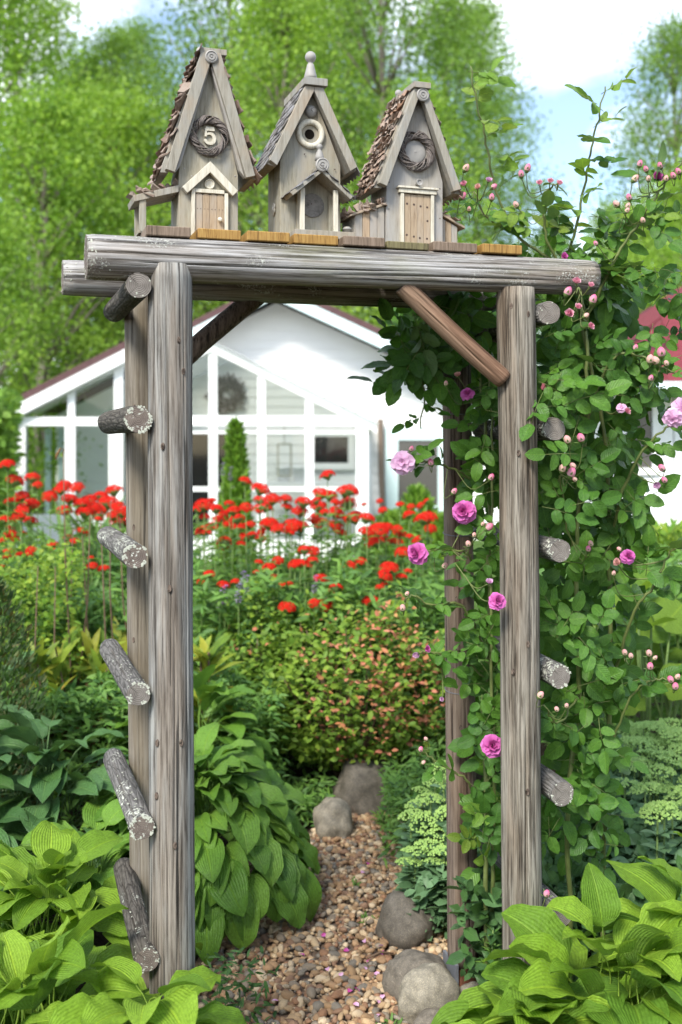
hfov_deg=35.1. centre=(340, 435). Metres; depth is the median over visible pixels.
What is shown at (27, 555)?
scarlet flower
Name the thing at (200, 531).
scarlet flower
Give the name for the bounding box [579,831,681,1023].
lime hosta
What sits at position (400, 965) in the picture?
boulder
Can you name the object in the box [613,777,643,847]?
sedum
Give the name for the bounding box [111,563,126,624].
scarlet flower
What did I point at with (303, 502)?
scarlet flower
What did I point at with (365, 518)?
scarlet flower
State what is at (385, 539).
scarlet flower
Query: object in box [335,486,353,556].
scarlet flower
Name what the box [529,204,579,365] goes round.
leafy tree
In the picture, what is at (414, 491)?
juniper
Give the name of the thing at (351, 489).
scarlet flower
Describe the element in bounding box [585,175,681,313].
leafy tree
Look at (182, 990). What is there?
lime hosta
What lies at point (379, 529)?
scarlet flower
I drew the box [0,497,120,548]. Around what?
sword leaved plant
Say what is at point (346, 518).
scarlet flower
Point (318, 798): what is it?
bed edge foliage
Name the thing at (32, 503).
scarlet flower
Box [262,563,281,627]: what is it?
scarlet flower
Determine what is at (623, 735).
sedum
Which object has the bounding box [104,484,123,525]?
scarlet flower
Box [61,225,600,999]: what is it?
garden arch
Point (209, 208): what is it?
door
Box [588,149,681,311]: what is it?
leafy tree
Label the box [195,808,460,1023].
path
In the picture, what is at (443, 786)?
sedum
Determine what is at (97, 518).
scarlet flower
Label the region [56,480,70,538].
scarlet flower
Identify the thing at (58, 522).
sword leaved plant
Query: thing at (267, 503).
scarlet flower
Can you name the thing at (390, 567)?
scarlet flower
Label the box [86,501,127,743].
lily plant
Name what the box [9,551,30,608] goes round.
scarlet flower
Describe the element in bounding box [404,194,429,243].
door
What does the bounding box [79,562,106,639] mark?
scarlet flower
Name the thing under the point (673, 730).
sedum
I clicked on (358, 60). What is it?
leafy tree
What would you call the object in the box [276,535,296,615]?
scarlet flower
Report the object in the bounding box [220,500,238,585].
scarlet flower
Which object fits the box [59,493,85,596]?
scarlet flower
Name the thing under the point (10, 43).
leafy tree
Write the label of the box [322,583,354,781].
scarlet flower
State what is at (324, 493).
scarlet flower
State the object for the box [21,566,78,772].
lily plant
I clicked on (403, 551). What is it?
scarlet flower
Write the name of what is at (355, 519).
scarlet flower
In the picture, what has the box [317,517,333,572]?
scarlet flower
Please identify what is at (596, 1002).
lime hosta
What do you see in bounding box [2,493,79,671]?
sword leaved plant
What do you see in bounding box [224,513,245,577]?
scarlet flower
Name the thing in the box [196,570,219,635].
scarlet flower
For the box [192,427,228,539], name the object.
door
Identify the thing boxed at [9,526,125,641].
sword leaved plant
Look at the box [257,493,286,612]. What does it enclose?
scarlet flower
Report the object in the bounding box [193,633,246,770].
yellowing plant
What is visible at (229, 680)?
bed edge foliage
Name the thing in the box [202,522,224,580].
scarlet flower
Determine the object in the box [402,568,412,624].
scarlet flower
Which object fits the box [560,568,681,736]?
round leaved plant
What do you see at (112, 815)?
green hosta
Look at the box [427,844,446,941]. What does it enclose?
sedum
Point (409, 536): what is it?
scarlet flower
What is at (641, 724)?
sedum
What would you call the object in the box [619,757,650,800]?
sedum
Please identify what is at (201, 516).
scarlet flower
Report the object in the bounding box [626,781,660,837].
sedum
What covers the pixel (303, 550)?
scarlet flower
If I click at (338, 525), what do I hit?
scarlet flower
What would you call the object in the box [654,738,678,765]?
sedum
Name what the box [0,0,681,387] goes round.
sky
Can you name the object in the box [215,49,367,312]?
leafy tree
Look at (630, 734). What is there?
sedum
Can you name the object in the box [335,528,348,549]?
scarlet flower
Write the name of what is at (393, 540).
scarlet flower
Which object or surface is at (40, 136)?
leafy tree
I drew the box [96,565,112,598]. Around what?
scarlet flower
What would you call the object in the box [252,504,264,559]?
scarlet flower
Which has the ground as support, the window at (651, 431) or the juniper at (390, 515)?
the juniper at (390, 515)
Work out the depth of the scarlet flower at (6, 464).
5.74 m
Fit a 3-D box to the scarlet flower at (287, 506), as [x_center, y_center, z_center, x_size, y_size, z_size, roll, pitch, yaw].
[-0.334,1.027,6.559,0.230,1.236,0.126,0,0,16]
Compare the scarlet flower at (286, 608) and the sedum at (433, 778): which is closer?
the sedum at (433, 778)
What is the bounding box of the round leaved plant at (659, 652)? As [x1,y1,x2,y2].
[631,566,681,725]
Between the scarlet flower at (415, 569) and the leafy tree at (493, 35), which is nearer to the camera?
the scarlet flower at (415, 569)
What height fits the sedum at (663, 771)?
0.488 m
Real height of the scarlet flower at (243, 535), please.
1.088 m
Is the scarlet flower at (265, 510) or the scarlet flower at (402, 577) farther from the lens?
the scarlet flower at (265, 510)
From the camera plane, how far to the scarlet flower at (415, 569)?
5.53 m
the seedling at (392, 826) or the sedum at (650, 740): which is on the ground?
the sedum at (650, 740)
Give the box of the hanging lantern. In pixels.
[277,426,291,476]
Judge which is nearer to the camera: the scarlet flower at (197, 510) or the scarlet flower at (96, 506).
the scarlet flower at (96, 506)
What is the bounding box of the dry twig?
[367,951,393,958]
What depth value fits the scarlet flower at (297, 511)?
5.79 m
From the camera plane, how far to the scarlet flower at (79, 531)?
6.28 m
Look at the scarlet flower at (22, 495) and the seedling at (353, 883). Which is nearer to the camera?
the seedling at (353, 883)
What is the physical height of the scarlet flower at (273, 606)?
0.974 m
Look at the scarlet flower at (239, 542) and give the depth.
5.85 m
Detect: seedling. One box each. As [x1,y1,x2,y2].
[347,876,363,887]
[357,912,374,924]
[369,806,395,825]
[376,1013,402,1023]
[377,819,400,841]
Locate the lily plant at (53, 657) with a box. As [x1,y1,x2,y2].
[23,566,86,803]
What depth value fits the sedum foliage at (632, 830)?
3.44 m
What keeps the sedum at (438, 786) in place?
on the path
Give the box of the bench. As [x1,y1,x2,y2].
[266,481,355,539]
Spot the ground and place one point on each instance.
(100, 938)
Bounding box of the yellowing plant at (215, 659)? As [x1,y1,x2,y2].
[193,635,232,728]
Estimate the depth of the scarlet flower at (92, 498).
6.04 m
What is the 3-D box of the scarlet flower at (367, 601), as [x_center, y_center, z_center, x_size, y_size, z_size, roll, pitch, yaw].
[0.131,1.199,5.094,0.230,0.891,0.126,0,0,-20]
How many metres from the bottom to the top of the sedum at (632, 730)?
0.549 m
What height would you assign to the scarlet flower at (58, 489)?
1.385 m
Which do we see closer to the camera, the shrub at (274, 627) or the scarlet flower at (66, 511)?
the shrub at (274, 627)
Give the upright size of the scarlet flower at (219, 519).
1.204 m
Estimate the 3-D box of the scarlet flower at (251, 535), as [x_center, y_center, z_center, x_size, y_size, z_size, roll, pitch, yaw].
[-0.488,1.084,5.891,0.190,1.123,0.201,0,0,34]
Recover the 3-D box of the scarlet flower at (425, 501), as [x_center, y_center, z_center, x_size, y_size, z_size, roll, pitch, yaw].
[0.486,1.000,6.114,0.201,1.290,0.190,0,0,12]
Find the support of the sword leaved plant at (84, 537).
on the ground
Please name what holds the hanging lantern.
hanging from the glass veranda
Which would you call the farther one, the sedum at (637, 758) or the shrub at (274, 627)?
the shrub at (274, 627)
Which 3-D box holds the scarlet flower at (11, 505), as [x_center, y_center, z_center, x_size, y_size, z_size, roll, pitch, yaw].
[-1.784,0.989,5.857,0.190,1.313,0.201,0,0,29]
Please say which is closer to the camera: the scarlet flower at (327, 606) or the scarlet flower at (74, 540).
the scarlet flower at (327, 606)
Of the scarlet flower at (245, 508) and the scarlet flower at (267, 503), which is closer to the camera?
the scarlet flower at (245, 508)
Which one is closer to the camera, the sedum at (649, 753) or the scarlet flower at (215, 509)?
the sedum at (649, 753)
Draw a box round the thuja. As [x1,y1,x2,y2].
[213,416,258,580]
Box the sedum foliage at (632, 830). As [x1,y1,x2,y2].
[587,734,681,876]
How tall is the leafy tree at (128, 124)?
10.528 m
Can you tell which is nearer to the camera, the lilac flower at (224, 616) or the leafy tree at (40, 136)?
the lilac flower at (224, 616)
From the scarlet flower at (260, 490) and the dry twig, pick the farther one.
the scarlet flower at (260, 490)
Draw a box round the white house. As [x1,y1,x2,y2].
[16,302,498,539]
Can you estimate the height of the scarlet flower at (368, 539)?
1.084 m
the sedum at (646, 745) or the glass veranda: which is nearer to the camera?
the sedum at (646, 745)
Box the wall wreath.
[204,371,246,415]
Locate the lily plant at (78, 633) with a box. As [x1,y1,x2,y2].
[65,535,103,752]
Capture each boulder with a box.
[313,797,352,838]
[332,758,388,814]
[375,891,436,950]
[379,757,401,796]
[382,949,446,1001]
[398,963,459,1023]
[413,1008,438,1023]
[460,981,478,993]
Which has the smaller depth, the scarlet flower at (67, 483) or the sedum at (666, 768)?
the sedum at (666, 768)
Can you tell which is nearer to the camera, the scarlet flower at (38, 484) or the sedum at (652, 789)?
the sedum at (652, 789)
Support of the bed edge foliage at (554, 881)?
on the ground
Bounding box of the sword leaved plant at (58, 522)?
[0,495,225,559]
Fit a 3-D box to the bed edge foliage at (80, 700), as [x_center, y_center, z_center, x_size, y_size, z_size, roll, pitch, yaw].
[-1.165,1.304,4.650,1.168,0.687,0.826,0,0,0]
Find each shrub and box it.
[0,576,54,849]
[193,568,335,755]
[235,580,445,778]
[342,613,483,787]
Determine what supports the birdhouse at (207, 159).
on the garden arch
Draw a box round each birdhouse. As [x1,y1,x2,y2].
[126,43,261,235]
[256,51,359,239]
[340,81,464,243]
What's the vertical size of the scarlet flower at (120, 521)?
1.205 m
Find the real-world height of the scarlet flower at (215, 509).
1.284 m
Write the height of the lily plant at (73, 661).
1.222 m
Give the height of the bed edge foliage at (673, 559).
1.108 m
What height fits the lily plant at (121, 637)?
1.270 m
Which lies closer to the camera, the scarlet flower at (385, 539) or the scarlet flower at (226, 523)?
the scarlet flower at (385, 539)
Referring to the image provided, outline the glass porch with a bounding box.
[15,363,125,546]
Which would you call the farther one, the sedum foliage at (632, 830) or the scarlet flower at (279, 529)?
the scarlet flower at (279, 529)
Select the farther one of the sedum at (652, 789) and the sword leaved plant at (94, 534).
the sword leaved plant at (94, 534)
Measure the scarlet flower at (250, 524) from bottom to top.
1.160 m
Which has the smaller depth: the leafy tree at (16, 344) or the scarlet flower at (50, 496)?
the scarlet flower at (50, 496)
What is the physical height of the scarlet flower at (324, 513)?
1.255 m
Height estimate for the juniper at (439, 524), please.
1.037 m
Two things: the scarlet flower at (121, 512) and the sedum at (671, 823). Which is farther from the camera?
the scarlet flower at (121, 512)
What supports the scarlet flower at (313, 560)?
on the ground
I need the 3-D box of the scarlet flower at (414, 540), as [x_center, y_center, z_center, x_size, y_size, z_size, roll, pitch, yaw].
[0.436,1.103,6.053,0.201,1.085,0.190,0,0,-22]
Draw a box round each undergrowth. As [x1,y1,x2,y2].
[0,528,126,761]
[193,537,445,778]
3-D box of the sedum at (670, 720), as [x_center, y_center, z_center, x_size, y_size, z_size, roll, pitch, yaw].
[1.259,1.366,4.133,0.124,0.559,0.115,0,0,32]
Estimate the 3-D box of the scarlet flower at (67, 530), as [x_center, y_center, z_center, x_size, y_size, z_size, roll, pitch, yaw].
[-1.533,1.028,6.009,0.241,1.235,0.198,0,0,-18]
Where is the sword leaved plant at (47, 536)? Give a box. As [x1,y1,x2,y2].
[0,513,234,573]
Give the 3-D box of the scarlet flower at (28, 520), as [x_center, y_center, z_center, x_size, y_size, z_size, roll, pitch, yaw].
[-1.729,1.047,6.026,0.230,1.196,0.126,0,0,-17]
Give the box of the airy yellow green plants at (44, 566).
[0,531,87,745]
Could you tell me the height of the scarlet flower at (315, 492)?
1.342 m
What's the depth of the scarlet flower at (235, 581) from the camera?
5.26 m
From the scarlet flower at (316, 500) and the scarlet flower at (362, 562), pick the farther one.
the scarlet flower at (316, 500)
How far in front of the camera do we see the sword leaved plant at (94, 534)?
7.03 m
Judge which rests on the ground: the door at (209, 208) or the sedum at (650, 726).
the sedum at (650, 726)
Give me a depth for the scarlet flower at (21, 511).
5.73 m
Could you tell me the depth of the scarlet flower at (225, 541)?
6.37 m
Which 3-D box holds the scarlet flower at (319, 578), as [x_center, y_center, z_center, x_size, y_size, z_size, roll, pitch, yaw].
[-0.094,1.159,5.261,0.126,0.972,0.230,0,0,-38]
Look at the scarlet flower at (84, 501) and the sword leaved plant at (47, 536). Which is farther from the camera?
the sword leaved plant at (47, 536)
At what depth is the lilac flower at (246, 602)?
5.20 m
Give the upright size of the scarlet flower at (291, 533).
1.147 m
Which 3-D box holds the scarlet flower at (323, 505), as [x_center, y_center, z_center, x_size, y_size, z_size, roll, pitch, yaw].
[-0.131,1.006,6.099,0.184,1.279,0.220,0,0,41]
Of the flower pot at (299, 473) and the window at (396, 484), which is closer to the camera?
the flower pot at (299, 473)
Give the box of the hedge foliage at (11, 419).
[0,385,27,551]
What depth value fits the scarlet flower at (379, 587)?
5.16 m
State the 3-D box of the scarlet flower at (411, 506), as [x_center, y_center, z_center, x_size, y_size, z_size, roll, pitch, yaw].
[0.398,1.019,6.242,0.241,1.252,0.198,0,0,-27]
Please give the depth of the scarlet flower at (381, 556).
5.86 m
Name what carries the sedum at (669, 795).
on the ground
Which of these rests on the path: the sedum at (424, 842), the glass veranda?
the sedum at (424, 842)
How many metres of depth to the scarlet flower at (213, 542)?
5.86 m
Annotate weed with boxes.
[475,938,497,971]
[479,923,500,964]
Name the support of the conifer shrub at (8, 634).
on the ground
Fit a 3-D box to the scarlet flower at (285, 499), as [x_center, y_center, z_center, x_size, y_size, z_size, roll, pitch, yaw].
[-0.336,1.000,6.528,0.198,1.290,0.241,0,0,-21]
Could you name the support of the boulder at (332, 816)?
on the path
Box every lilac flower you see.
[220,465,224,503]
[222,585,227,734]
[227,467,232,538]
[235,583,240,663]
[242,575,249,663]
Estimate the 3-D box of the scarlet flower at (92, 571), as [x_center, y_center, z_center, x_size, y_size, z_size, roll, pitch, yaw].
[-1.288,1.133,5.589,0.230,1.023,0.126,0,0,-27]
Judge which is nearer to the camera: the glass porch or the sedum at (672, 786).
the sedum at (672, 786)
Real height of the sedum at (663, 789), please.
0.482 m
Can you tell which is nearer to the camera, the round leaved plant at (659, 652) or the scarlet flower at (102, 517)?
the round leaved plant at (659, 652)
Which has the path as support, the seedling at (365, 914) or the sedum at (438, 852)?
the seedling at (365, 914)
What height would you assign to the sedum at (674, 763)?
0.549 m
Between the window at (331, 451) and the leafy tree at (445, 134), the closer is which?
the window at (331, 451)
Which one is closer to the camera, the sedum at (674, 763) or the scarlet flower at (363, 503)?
the sedum at (674, 763)
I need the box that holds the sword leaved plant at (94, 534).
[5,493,222,562]
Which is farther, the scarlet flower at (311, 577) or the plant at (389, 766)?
the scarlet flower at (311, 577)
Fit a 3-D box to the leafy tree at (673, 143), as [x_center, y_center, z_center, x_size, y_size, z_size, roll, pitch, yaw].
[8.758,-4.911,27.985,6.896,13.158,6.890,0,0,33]
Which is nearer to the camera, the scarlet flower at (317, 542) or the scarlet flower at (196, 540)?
the scarlet flower at (317, 542)
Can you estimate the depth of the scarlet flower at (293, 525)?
5.74 m
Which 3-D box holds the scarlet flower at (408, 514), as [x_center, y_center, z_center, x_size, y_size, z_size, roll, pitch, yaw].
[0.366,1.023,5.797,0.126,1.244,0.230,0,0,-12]
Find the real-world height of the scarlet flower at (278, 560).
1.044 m
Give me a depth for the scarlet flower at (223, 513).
6.53 m
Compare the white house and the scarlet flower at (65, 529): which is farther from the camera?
the white house
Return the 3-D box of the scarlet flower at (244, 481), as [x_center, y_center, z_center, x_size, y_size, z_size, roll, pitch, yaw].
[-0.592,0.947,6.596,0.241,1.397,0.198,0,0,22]
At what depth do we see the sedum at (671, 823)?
3.40 m
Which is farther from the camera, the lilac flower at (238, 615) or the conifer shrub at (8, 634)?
the lilac flower at (238, 615)
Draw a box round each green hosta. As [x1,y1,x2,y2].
[0,650,82,794]
[0,704,128,930]
[0,719,33,851]
[0,799,197,956]
[80,722,321,965]
[89,664,279,840]
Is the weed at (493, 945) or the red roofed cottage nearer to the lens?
the weed at (493, 945)
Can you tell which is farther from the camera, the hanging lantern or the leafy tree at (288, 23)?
the leafy tree at (288, 23)
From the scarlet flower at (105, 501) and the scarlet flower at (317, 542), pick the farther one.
the scarlet flower at (317, 542)
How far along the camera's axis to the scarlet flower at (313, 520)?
5.87 m
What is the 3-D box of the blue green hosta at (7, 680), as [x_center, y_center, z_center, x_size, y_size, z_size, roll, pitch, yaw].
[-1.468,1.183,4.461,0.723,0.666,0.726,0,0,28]
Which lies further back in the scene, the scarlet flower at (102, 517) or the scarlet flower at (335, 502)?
the scarlet flower at (102, 517)
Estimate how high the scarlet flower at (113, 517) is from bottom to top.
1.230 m
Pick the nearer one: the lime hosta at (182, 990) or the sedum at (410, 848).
the lime hosta at (182, 990)
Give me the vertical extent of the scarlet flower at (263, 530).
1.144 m
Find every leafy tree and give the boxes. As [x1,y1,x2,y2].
[0,0,126,462]
[0,0,151,472]
[0,33,218,513]
[0,53,254,488]
[0,156,107,513]
[7,28,168,383]
[9,10,194,386]
[50,1,217,354]
[96,0,364,334]
[162,0,382,327]
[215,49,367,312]
[240,0,539,328]
[241,0,459,321]
[313,7,405,313]
[340,51,515,327]
[345,0,575,329]
[360,0,584,364]
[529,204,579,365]
[572,2,681,289]
[574,184,638,260]
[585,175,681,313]
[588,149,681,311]
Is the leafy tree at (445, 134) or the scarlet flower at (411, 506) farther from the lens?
the leafy tree at (445, 134)
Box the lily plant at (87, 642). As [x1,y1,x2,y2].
[67,514,103,804]
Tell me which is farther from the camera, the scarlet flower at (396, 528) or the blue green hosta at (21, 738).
the scarlet flower at (396, 528)
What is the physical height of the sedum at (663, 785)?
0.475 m
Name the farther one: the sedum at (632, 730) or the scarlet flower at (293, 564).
the scarlet flower at (293, 564)
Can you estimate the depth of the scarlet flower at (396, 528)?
6.01 m
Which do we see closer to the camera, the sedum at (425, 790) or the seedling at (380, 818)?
the sedum at (425, 790)
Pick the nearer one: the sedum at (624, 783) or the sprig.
the sprig
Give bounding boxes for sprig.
[197,946,280,1023]
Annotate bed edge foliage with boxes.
[0,666,128,830]
[193,647,293,777]
[279,768,337,829]
[376,736,445,867]
[443,780,681,985]
[539,540,681,760]
[622,516,681,636]
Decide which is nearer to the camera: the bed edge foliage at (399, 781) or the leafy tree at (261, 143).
the bed edge foliage at (399, 781)
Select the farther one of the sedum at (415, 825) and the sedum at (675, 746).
the sedum at (675, 746)
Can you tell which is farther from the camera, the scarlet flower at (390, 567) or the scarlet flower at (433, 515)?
the scarlet flower at (433, 515)
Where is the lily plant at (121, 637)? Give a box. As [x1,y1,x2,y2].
[98,518,126,743]
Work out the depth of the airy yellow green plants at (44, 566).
4.84 m
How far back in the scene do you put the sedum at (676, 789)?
3.51 m
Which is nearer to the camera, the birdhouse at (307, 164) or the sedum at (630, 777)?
the birdhouse at (307, 164)
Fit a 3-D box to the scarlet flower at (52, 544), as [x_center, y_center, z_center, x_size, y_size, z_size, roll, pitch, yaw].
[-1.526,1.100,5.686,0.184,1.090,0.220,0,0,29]
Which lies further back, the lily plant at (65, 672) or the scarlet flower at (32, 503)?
the scarlet flower at (32, 503)
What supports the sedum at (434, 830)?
on the path
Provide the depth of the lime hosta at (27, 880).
2.87 m
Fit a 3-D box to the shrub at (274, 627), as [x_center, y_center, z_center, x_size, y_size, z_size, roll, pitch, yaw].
[-0.402,1.137,5.147,0.689,1.020,0.723,0,0,44]
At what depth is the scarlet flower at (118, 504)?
5.67 m
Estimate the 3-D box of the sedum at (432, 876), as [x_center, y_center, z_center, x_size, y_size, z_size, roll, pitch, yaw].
[0.304,1.505,3.500,0.105,0.279,0.105,0,0,-42]
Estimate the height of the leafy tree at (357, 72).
17.114 m
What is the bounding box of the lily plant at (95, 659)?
[71,522,124,766]
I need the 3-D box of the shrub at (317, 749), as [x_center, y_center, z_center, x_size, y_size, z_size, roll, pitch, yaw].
[0.064,1.149,4.953,1.215,0.996,0.922,0,0,0]
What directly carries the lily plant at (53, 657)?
on the ground
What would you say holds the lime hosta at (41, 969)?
on the ground
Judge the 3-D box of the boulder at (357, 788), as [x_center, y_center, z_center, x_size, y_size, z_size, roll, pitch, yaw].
[0.103,1.561,4.721,0.298,0.298,0.225,0,0,-6]
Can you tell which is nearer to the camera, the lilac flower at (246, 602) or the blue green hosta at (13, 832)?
the blue green hosta at (13, 832)
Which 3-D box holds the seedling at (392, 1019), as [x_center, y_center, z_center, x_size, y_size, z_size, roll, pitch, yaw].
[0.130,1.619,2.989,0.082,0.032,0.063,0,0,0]
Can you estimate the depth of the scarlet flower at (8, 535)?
5.75 m
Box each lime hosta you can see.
[0,820,202,1023]
[0,903,153,1023]
[20,956,259,1023]
[431,862,681,1023]
[441,976,628,1023]
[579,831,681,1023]
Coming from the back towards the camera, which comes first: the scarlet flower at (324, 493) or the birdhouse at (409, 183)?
the scarlet flower at (324, 493)
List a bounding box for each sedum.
[393,777,446,940]
[394,856,421,890]
[396,808,424,872]
[400,845,428,888]
[409,786,432,827]
[409,810,437,869]
[414,838,443,906]
[416,792,445,844]
[419,856,446,930]
[422,777,445,827]
[424,827,446,898]
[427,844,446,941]
[429,759,445,838]
[433,805,446,870]
[438,780,446,816]
[610,760,632,804]
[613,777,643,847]
[614,757,639,806]
[617,739,636,776]
[618,730,644,749]
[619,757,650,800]
[620,735,657,785]
[621,729,649,755]
[622,720,641,745]
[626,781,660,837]
[627,726,656,754]
[628,736,660,759]
[629,783,669,812]
[631,721,656,755]
[635,737,664,762]
[636,748,667,794]
[637,720,659,748]
[639,800,676,860]
[640,759,665,781]
[640,783,670,818]
[641,748,670,777]
[641,763,676,800]
[641,775,673,800]
[642,780,665,813]
[643,720,669,758]
[644,801,681,863]
[646,803,675,839]
[650,732,680,756]
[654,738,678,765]
[655,750,681,777]
[655,784,680,829]
[655,800,681,857]
[656,717,681,746]
[656,755,681,800]
[658,725,681,769]
[661,732,681,773]
[663,789,681,831]
[668,742,681,781]
[671,728,681,769]
[674,785,681,832]
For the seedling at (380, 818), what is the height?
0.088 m
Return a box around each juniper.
[358,507,413,564]
[387,482,442,575]
[401,509,443,574]
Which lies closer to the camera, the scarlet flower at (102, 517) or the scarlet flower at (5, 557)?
the scarlet flower at (5, 557)
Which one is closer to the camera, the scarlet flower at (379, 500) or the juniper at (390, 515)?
the scarlet flower at (379, 500)
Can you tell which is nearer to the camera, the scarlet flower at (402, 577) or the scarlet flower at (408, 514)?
the scarlet flower at (402, 577)
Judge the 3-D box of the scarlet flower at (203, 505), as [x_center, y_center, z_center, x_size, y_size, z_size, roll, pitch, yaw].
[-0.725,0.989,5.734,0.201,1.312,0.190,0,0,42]
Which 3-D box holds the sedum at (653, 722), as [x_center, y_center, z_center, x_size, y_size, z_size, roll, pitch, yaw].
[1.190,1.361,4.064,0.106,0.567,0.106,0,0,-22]
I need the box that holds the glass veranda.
[192,344,376,561]
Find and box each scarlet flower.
[0,459,17,565]
[0,515,11,560]
[0,529,19,555]
[0,537,13,557]
[1,474,26,561]
[2,554,16,661]
[3,497,21,554]
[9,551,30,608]
[11,506,31,603]
[13,491,32,552]
[21,498,40,605]
[23,472,44,543]
[23,516,38,545]
[24,552,32,597]
[25,546,37,631]
[28,481,46,545]
[40,490,58,539]
[47,485,72,621]
[47,542,58,572]
[53,505,78,621]
[53,506,79,584]
[54,510,77,552]
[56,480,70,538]
[56,505,72,533]
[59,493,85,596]
[67,482,86,584]
[67,538,80,594]
[71,498,92,615]
[71,527,88,564]
[74,506,99,656]
[79,501,107,632]
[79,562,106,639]
[80,494,98,575]
[83,556,96,623]
[87,516,108,616]
[88,491,107,578]
[90,495,119,624]
[91,512,103,564]
[94,505,111,564]
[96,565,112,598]
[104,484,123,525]
[106,511,119,625]
[107,504,125,596]
[108,501,126,627]
[109,517,125,587]
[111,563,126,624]
[193,498,217,592]
[193,502,207,614]
[193,505,208,621]
[193,513,216,569]
[193,525,216,622]
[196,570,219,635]
[196,579,216,644]
[197,530,218,565]
[201,498,226,602]
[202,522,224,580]
[205,504,229,587]
[208,515,228,580]
[210,509,228,561]
[210,581,235,666]
[216,536,231,572]
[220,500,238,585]
[220,519,238,566]
[223,506,244,645]
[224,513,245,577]
[226,522,245,585]
[228,578,244,660]
[229,540,250,585]
[231,502,257,634]
[232,476,257,660]
[239,531,256,556]
[241,520,263,573]
[243,570,264,653]
[244,531,267,635]
[245,482,270,632]
[248,559,270,652]
[252,502,273,573]
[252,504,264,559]
[253,495,266,552]
[253,527,271,573]
[254,501,274,563]
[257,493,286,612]
[258,517,280,614]
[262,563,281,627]
[262,574,284,764]
[268,523,291,591]
[272,494,293,562]
[272,556,293,628]
[273,601,305,779]
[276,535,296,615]
[276,581,297,765]
[277,530,302,589]
[278,503,297,561]
[281,518,303,709]
[284,559,301,768]
[286,496,313,595]
[286,598,331,789]
[288,521,311,594]
[290,506,316,585]
[290,559,310,768]
[293,545,317,667]
[299,556,326,766]
[299,557,319,764]
[301,497,330,591]
[301,552,319,608]
[301,562,315,655]
[303,513,329,567]
[303,567,320,599]
[305,515,325,591]
[305,545,325,723]
[308,573,332,772]
[309,501,326,575]
[309,598,341,775]
[310,487,331,572]
[310,525,323,571]
[315,469,337,570]
[316,508,334,692]
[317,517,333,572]
[319,490,339,572]
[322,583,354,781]
[325,498,345,700]
[326,520,343,700]
[330,506,343,552]
[333,516,361,726]
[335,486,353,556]
[335,497,360,565]
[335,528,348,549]
[339,484,363,711]
[340,560,356,707]
[343,510,364,653]
[354,557,368,669]
[355,512,380,591]
[355,596,378,745]
[356,502,371,556]
[358,526,375,595]
[358,535,374,597]
[361,584,391,726]
[366,536,384,583]
[369,522,392,610]
[370,523,394,733]
[374,498,391,581]
[375,522,392,571]
[375,569,392,654]
[378,506,389,561]
[379,561,400,654]
[382,536,392,589]
[386,529,406,588]
[387,524,408,571]
[387,536,403,560]
[389,501,409,574]
[390,573,416,769]
[394,546,411,655]
[396,534,422,626]
[397,510,420,577]
[402,503,417,569]
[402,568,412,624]
[410,513,436,576]
[410,565,429,624]
[411,535,424,576]
[412,564,428,701]
[414,502,429,623]
[421,498,432,629]
[421,510,439,638]
[424,523,440,574]
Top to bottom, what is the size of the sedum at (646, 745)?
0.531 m
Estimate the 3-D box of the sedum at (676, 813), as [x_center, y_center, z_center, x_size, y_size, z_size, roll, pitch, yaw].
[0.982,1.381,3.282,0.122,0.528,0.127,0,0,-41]
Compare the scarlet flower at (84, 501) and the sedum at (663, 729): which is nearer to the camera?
the sedum at (663, 729)
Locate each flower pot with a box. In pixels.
[275,466,289,481]
[292,465,304,481]
[343,226,351,231]
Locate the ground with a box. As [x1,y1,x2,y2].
[0,438,679,993]
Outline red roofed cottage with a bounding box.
[541,287,681,563]
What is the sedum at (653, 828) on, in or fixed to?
on the ground
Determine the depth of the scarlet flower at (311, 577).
5.55 m
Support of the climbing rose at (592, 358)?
on the ground
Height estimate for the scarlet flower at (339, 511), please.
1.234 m
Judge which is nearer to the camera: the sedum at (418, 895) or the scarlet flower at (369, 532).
the sedum at (418, 895)
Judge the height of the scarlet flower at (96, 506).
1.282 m
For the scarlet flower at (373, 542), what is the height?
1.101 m
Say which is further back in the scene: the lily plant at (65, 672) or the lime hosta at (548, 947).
the lily plant at (65, 672)
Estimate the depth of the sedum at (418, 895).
3.50 m
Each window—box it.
[314,430,354,468]
[385,428,443,512]
[625,407,659,474]
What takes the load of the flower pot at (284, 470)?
on the bench
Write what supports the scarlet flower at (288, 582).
on the ground
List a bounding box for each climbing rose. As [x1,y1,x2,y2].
[347,257,561,963]
[445,56,681,978]
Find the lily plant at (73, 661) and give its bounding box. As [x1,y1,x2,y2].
[47,527,87,736]
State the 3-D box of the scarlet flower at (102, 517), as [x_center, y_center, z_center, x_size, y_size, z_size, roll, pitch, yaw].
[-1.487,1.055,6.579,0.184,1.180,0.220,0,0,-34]
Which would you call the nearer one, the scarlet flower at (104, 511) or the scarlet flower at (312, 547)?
the scarlet flower at (312, 547)
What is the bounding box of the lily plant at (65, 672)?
[41,448,101,801]
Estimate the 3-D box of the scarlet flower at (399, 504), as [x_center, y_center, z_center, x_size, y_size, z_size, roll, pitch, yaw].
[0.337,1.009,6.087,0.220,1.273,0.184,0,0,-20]
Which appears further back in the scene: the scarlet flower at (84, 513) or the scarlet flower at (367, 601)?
the scarlet flower at (84, 513)
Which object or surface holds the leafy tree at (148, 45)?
on the ground
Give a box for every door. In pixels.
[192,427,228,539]
[195,193,223,230]
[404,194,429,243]
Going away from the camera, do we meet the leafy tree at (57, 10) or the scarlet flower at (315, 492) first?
the scarlet flower at (315, 492)
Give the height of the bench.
0.942 m
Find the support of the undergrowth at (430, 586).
on the ground

